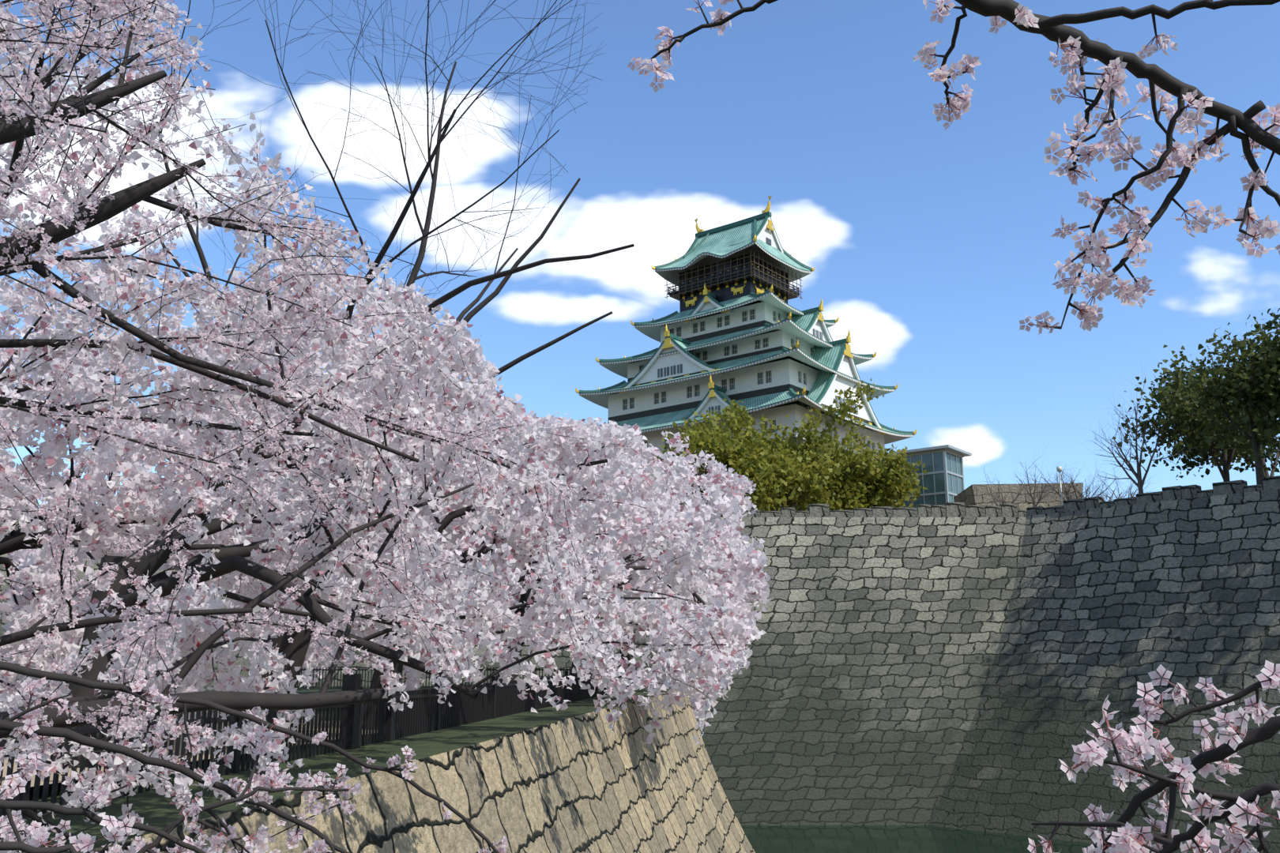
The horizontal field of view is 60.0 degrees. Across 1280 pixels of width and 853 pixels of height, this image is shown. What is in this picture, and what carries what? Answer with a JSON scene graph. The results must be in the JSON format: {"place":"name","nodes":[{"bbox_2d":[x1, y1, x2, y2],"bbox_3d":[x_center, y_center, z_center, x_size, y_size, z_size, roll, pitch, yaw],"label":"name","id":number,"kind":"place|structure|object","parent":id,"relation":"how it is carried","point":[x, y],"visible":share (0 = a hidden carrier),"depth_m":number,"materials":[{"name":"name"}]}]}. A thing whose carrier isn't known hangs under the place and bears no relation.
{"place":"outdoors","nodes":[
{"label":"outdoors","id":0,"kind":"place"},
{"bbox_2d":[0,815,135,852],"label":"branch","id":1,"kind":"object","parent":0,"point":[86,839],"depth_m":2.20,"materials":[{"name":"pink plant"}]},
{"bbox_2d":[0,752,216,852],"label":"branch","id":2,"kind":"object","parent":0,"point":[32,767],"depth_m":2.57,"materials":[{"name":"pink plant"}]},
{"bbox_2d":[0,677,349,852],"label":"branch","id":3,"kind":"object","parent":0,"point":[9,724],"depth_m":3.03,"materials":[{"name":"pink plant"}]},
{"bbox_2d":[0,720,402,789],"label":"fence","id":4,"kind":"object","parent":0,"point":[15,766],"depth_m":15.42,"materials":[{"name":"black metal"}]},
{"bbox_2d":[0,182,375,745],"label":"cherry tree","id":5,"kind":"object","parent":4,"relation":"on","point":[50,456],"depth_m":20.44,"materials":[{"name":"pink plant"}]},
{"bbox_2d":[500,394,772,688],"bbox_3d":[-1.011,3.720,36.761,10.704,10.470,17.775,0,-12,0],"label":"cherry tree","id":6,"kind":"object","parent":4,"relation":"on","point":[758,588],"depth_m":36.36,"materials":[{"name":"pink plant"}]},
{"bbox_2d":[136,718,361,852],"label":"branch","id":7,"kind":"object","parent":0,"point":[261,837],"depth_m":2.95,"materials":[{"name":"pink plant"}]},
{"bbox_2d":[0,648,508,852],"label":"branch","id":8,"kind":"object","parent":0,"point":[39,674],"depth_m":3.86,"materials":[{"name":"pink plant"}]},
{"bbox_2d":[0,0,670,852],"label":"cherry tree","id":9,"kind":"object","parent":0,"point":[381,379],"depth_m":7.61,"materials":[{"name":"pink plant"}]},
{"bbox_2d":[94,690,755,852],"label":"stone wall","id":10,"kind":"structure","parent":0,"point":[589,783],"depth_m":21.77,"materials":[{"name":"beige stone"}]},
{"bbox_2d":[0,143,173,547],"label":"sakura","id":11,"kind":"object","parent":10,"relation":"on","point":[93,369],"depth_m":15.99,"materials":[{"name":"pink plant"}]},
{"bbox_2d":[194,583,219,669],"bbox_3d":[-9.650,4.599,24.587,0.460,4.360,0.260,0,-12,0],"label":"festival pole","id":12,"kind":"object","parent":10,"relation":"on","point":[197,645],"depth_m":24.52,"materials":[{"name":"pink"}]},
{"bbox_2d":[0,666,643,822],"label":"picket fence","id":13,"kind":"object","parent":10,"relation":"on","point":[427,712],"visible":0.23,"depth_m":17.86,"materials":[{"name":"black"}]},
{"bbox_2d":[26,0,634,723],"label":"bare tree","id":14,"kind":"object","parent":10,"relation":"on","point":[295,651],"visible":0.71,"depth_m":17.92,"materials":[{"name":"brown wood"}]},
{"bbox_2d":[0,686,671,852],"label":"bank top","id":15,"kind":"structure","parent":10,"relation":"on","point":[152,808],"depth_m":15.11,"materials":[{"name":"plant"}]},
{"bbox_2d":[0,111,745,780],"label":"cherry tree","id":16,"kind":"object","parent":10,"relation":"on","point":[539,628],"depth_m":13.48,"materials":[{"name":"pink plant"}]},
{"bbox_2d":[413,402,767,744],"bbox_3d":[-1.349,3.908,31.636,9.475,10.216,14.227,-5,-13,21],"label":"cherry tree","id":17,"kind":"object","parent":10,"relation":"on","point":[613,471],"depth_m":31.05,"materials":[{"name":"pink plant"}]},
{"bbox_2d":[124,276,741,730],"bbox_3d":[-3.433,1.150,23.605,11.431,10.400,14.256,0,-12,0],"label":"cherry tree","id":18,"kind":"object","parent":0,"point":[675,535],"depth_m":21.28,"materials":[{"name":"pink plant"}]},
{"bbox_2d":[0,475,1279,852],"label":"stone wall","id":19,"kind":"structure","parent":0,"point":[958,665],"depth_m":77.69,"materials":[{"name":"grey stone"}]},
{"bbox_2d":[75,293,556,690],"bbox_3d":[-9.234,1.465,33.912,14.966,13.889,14.031,7,-15,-30],"label":"cherry tree","id":20,"kind":"object","parent":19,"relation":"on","point":[448,547],"depth_m":33.15,"materials":[{"name":"pink plant"}]},
{"bbox_2d":[238,594,530,691],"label":"cherry tree","id":21,"kind":"object","parent":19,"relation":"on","point":[413,680],"depth_m":46.15,"materials":[{"name":"pink plant"}]},
{"bbox_2d":[0,0,1279,509],"label":"sky","id":22,"kind":"structure","parent":0,"point":[929,244],"materials":[{"name":"blue"}]},
{"bbox_2d":[529,463,767,736],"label":"cherry tree","id":23,"kind":"object","parent":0,"point":[743,487],"depth_m":48.92,"materials":[{"name":"pink plant"}]},
{"bbox_2d":[627,0,778,92],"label":"branch","id":24,"kind":"object","parent":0,"point":[665,56],"depth_m":2.45,"materials":[{"name":"pink plant"}]},
{"bbox_2d":[575,195,917,462],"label":"castle","id":25,"kind":"structure","parent":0,"point":[737,328],"depth_m":161.73,"materials":[{"name":"white paint"}]},
{"bbox_2d":[741,825,1152,852],"bbox_3d":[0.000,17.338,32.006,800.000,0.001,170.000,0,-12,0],"label":"moat water","id":26,"kind":"structure","parent":0,"point":[846,839],"depth_m":67.32,"materials":[{"name":"green liquid"}]},
{"bbox_2d":[953,482,1083,510],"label":"stone rampart block","id":27,"kind":"structure","parent":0,"point":[966,497],"depth_m":118.04,"materials":[{"name":"grey stone"}]},
{"bbox_2d":[954,0,1279,192],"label":"branch","id":28,"kind":"object","parent":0,"point":[1137,67],"depth_m":2.21,"materials":[{"name":"pink plant"}]},
{"bbox_2d":[911,0,1007,130],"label":"branch","id":29,"kind":"object","parent":28,"relation":"attached to","point":[970,61],"depth_m":2.27,"materials":[{"name":"pink plant"}]},
{"bbox_2d":[1044,55,1153,185],"bbox_3d":[0.887,-0.599,2.162,0.190,0.290,0.344,-5,-14,22],"label":"branch","id":30,"kind":"object","parent":28,"relation":"attached to","point":[1060,152],"depth_m":2.17,"materials":[{"name":"pink plant"}]},
{"bbox_2d":[1019,86,1215,335],"bbox_3d":[0.982,-0.424,2.259,0.418,0.470,0.181,-10,-16,39],"label":"branch","id":31,"kind":"object","parent":28,"relation":"attached to","point":[1091,314],"depth_m":2.27,"materials":[{"name":"pink plant"}]},
{"bbox_2d":[1054,100,1270,319],"bbox_3d":[1.042,-0.436,2.254,0.443,0.390,0.233,0,-12,0],"label":"branch","id":32,"kind":"object","parent":28,"relation":"attached to","point":[1097,284],"depth_m":2.24,"materials":[{"name":"pink plant"}]},
{"bbox_2d":[1193,111,1279,258],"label":"branch","id":33,"kind":"object","parent":28,"relation":"attached to","point":[1264,231],"depth_m":2.21,"materials":[{"name":"pink plant"}]},
{"bbox_2d":[1029,0,1279,60],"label":"branch","id":34,"kind":"object","parent":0,"point":[1153,9],"depth_m":2.06,"materials":[{"name":"black wood"}]},
{"bbox_2d":[1083,707,1279,852],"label":"branch","id":35,"kind":"object","parent":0,"point":[1205,770],"depth_m":1.78,"materials":[{"name":"pink plant"}]},
{"bbox_2d":[1027,693,1279,852],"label":"branch","id":36,"kind":"object","parent":35,"relation":"attached to","point":[1091,758],"depth_m":1.65,"materials":[{"name":"pink plant"}]},
{"bbox_2d":[1090,660,1279,756],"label":"branch","id":37,"kind":"object","parent":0,"point":[1268,671],"depth_m":1.94,"materials":[{"name":"pink plant"}]},
{"label":"castle bailey ground","id":38,"kind":"structure","parent":0,"visible":0},
{"bbox_2d":[655,433,711,500],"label":"tree","id":39,"kind":"object","parent":38,"relation":"on","point":[701,472],"visible":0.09,"depth_m":99.50,"materials":[{"name":"green plant"}]},
{"bbox_2d":[650,417,746,502],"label":"fresh green tree","id":40,"kind":"object","parent":38,"relation":"on","point":[694,447],"depth_m":112.82,"materials":[{"name":"green plant"}]},
{"bbox_2d":[662,398,809,509],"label":"fresh green tree","id":41,"kind":"object","parent":38,"relation":"on","point":[732,411],"depth_m":125.55,"materials":[{"name":"green plant"}]},
{"bbox_2d":[702,421,844,511],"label":"fresh green tree","id":42,"kind":"object","parent":38,"relation":"on","point":[792,480],"depth_m":111.78,"materials":[{"name":"green plant"}]},
{"bbox_2d":[758,378,892,511],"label":"fresh green tree","id":43,"kind":"object","parent":38,"relation":"on","point":[843,411],"depth_m":120.62,"materials":[{"name":"green plant"}]},
{"bbox_2d":[796,421,914,510],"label":"fresh green tree","id":44,"kind":"object","parent":38,"relation":"on","point":[881,452],"visible":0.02,"depth_m":130.72,"materials":[{"name":"green plant"}]},
{"bbox_2d":[801,423,912,500],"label":"fresh green tree","id":45,"kind":"object","parent":38,"relation":"on","point":[835,441],"depth_m":142.51,"materials":[{"name":"plant"}]},
{"bbox_2d":[811,441,927,510],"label":"fresh green tree","id":46,"kind":"object","parent":38,"relation":"on","point":[894,482],"depth_m":117.80,"materials":[{"name":"green plant"}]},
{"bbox_2d":[888,444,971,508],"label":"elevator tower","id":47,"kind":"structure","parent":38,"relation":"on","point":[942,480],"depth_m":149.40,"materials":[{"name":"teal"}]},
{"bbox_2d":[971,468,1046,505],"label":"bare tree wood","id":48,"kind":"object","parent":38,"relation":"on","point":[995,498],"visible":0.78,"depth_m":109.36,"materials":[{"name":"brown plant"}]},
{"bbox_2d":[1011,448,1063,507],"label":"bare tree wood","id":49,"kind":"object","parent":38,"relation":"on","point":[1033,498],"visible":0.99,"depth_m":92.83,"materials":[{"name":"brown plant"}]},
{"bbox_2d":[1056,466,1062,505],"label":"lamp post","id":50,"kind":"object","parent":38,"relation":"on","point":[1059,468],"visible":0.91,"depth_m":96.25,"materials":[{"name":"silver metal"}]},
{"bbox_2d":[1020,461,1108,510],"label":"bare tree wood","id":51,"kind":"object","parent":38,"relation":"on","point":[1065,491],"visible":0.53,"depth_m":104.86,"materials":[{"name":"brown plant"}]},
{"bbox_2d":[1033,463,1126,507],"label":"bare tree wood","id":52,"kind":"object","parent":38,"relation":"on","point":[1093,494],"visible":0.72,"depth_m":96.84,"materials":[{"name":"brown plant"}]},
{"bbox_2d":[1038,464,1136,505],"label":"bare tree wood","id":53,"kind":"object","parent":38,"relation":"on","point":[1079,493],"visible":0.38,"depth_m":113.75,"materials":[{"name":"brown plant"}]},
{"bbox_2d":[1084,465,1163,500],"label":"bare tree wood","id":54,"kind":"object","parent":38,"relation":"on","point":[1130,491],"visible":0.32,"depth_m":118.93,"materials":[{"name":"brown plant"}]},
{"bbox_2d":[1086,364,1204,493],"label":"bare tree","id":55,"kind":"object","parent":38,"relation":"on","point":[1140,483],"visible":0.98,"depth_m":87.53,"materials":[{"name":"grey plant"}]},
{"bbox_2d":[1112,322,1273,481],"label":"evergreen tree","id":56,"kind":"object","parent":38,"relation":"on","point":[1177,412],"depth_m":87.76,"materials":[{"name":"green plant"}]},
{"bbox_2d":[1129,357,1279,480],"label":"evergreen tree","id":57,"kind":"object","parent":38,"relation":"on","point":[1192,464],"depth_m":95.87,"materials":[{"name":"green plant"}]},
{"bbox_2d":[1178,308,1279,485],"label":"evergreen tree","id":58,"kind":"object","parent":38,"relation":"on","point":[1265,374],"depth_m":75.52,"materials":[{"name":"green plant"}]},
{"bbox_2d":[1189,308,1279,428],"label":"evergreen tree","id":59,"kind":"object","parent":38,"relation":"on","point":[1270,324],"depth_m":79.13,"materials":[{"name":"green plant"}]}
]}

